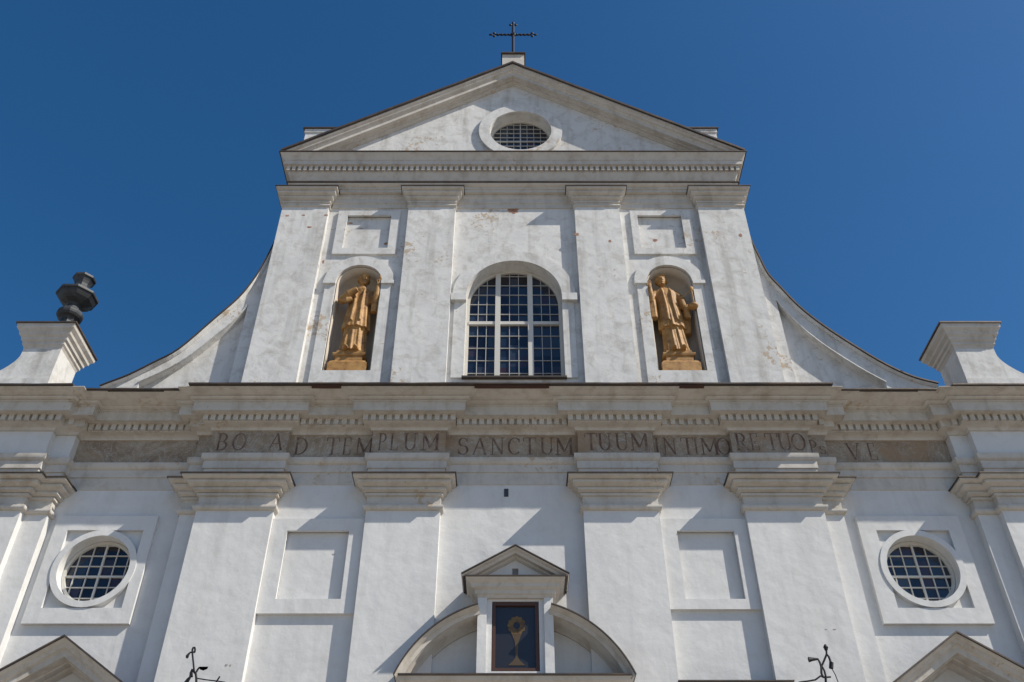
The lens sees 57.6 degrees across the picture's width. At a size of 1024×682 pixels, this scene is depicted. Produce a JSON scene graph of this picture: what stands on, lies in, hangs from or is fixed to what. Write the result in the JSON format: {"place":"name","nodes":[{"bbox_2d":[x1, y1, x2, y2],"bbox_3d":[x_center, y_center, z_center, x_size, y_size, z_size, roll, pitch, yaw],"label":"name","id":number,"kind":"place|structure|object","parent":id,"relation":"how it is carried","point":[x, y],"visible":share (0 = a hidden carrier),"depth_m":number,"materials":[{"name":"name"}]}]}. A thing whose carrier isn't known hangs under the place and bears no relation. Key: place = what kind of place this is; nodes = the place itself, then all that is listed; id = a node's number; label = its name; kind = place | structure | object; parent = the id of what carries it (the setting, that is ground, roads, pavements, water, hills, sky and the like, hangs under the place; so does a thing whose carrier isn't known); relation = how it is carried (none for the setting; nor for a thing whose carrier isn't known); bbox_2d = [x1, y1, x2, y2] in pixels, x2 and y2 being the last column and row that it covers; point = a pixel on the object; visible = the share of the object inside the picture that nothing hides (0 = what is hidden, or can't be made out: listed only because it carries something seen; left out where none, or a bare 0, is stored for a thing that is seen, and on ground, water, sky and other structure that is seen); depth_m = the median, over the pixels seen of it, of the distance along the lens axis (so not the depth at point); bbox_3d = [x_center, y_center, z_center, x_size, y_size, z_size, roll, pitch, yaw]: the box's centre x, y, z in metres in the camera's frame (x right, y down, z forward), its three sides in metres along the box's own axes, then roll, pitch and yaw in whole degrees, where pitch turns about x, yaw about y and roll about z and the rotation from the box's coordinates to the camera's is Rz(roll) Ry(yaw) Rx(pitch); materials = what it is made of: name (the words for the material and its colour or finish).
{"place":"outdoors","nodes":[
{"label":"outdoors","id":0,"kind":"place"},
{"bbox_2d":[0,52,1023,681],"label":"church","id":1,"kind":"structure","parent":0,"point":[246,484],"depth_m":18.88,"materials":[{"name":"paint"}]},
{"bbox_2d":[56,272,98,323],"bbox_3d":[-10.485,-0.808,22.256,0.905,2.050,0.905,0,-40,0],"label":"rooftop urn","id":2,"kind":"object","parent":1,"relation":"on","point":[78,297],"visible":0.85,"depth_m":22.17,"materials":[{"name":"metal"}]},
{"bbox_2d":[49,530,136,607],"bbox_3d":[-7.850,4.343,17.575,1.570,1.570,0.310,0,-40,0],"label":"round window","id":3,"kind":"structure","parent":1,"relation":"in","point":[95,576],"depth_m":17.66,"materials":[{"name":"paint"}]},
{"bbox_2d":[184,647,223,681],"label":"iron bracket","id":4,"kind":"object","parent":1,"relation":"attached to","point":[192,671],"visible":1,"depth_m":15.33,"materials":[{"name":"black metal"}]},
{"bbox_2d":[326,273,380,369],"bbox_3d":[-3.652,-0.422,21.936,1.039,3.109,0.668,0,-40,0],"label":"saint statue","id":5,"kind":"object","parent":1,"relation":"on","point":[362,302],"visible":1,"depth_m":21.74,"materials":[{"name":"metal"}]},
{"bbox_2d":[489,22,536,51],"bbox_3d":[0.035,-9.391,29.158,1.534,2.232,0.260,0,-40,0],"label":"rooftop cross","id":6,"kind":"object","parent":1,"relation":"on","point":[512,34],"visible":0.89,"depth_m":29.36,"materials":[{"name":"black metal"}]},
{"bbox_2d":[450,251,577,379],"bbox_3d":[0.050,-0.593,22.060,3.000,3.986,0.505,0,-40,0],"label":"arched window","id":7,"kind":"structure","parent":1,"relation":"in","point":[513,320],"depth_m":22.09,"materials":[{"name":"paint"}]},
{"bbox_2d":[492,602,538,670],"bbox_3d":[0.060,5.106,16.074,0.800,1.218,0.090,0,-40,0],"label":"framed picture","id":8,"kind":"object","parent":1,"relation":"attached to","point":[515,636],"visible":1,"depth_m":16.07,"materials":[{"name":"blue paint"}]},
{"bbox_2d":[479,105,561,149],"bbox_3d":[0.240,-5.790,26.293,2.340,2.340,0.420,0,-40,0],"label":"round window","id":9,"kind":"structure","parent":1,"relation":"in","point":[513,135],"depth_m":26.51,"materials":[{"name":"paint"}]},
{"bbox_2d":[646,274,701,369],"bbox_3d":[3.818,-0.426,21.919,1.165,3.093,0.700,0,-40,0],"label":"saint statue","id":10,"kind":"object","parent":1,"relation":"on","point":[670,309],"visible":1,"depth_m":21.81,"materials":[{"name":"metal"}]},
{"bbox_2d":[799,644,837,681],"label":"iron bracket","id":11,"kind":"object","parent":1,"relation":"attached to","point":[831,663],"visible":1,"depth_m":15.39,"materials":[{"name":"black metal"}]},
{"bbox_2d":[880,530,966,607],"bbox_3d":[7.715,4.343,17.575,1.570,1.570,0.310,0,-40,0],"label":"round window","id":12,"kind":"structure","parent":1,"relation":"in","point":[916,572],"depth_m":17.66,"materials":[{"name":"paint"}]},
{"bbox_2d":[0,0,1023,387],"label":"sky","id":13,"kind":"structure","parent":0,"point":[141,141],"materials":[{"name":"blue"}]}
]}

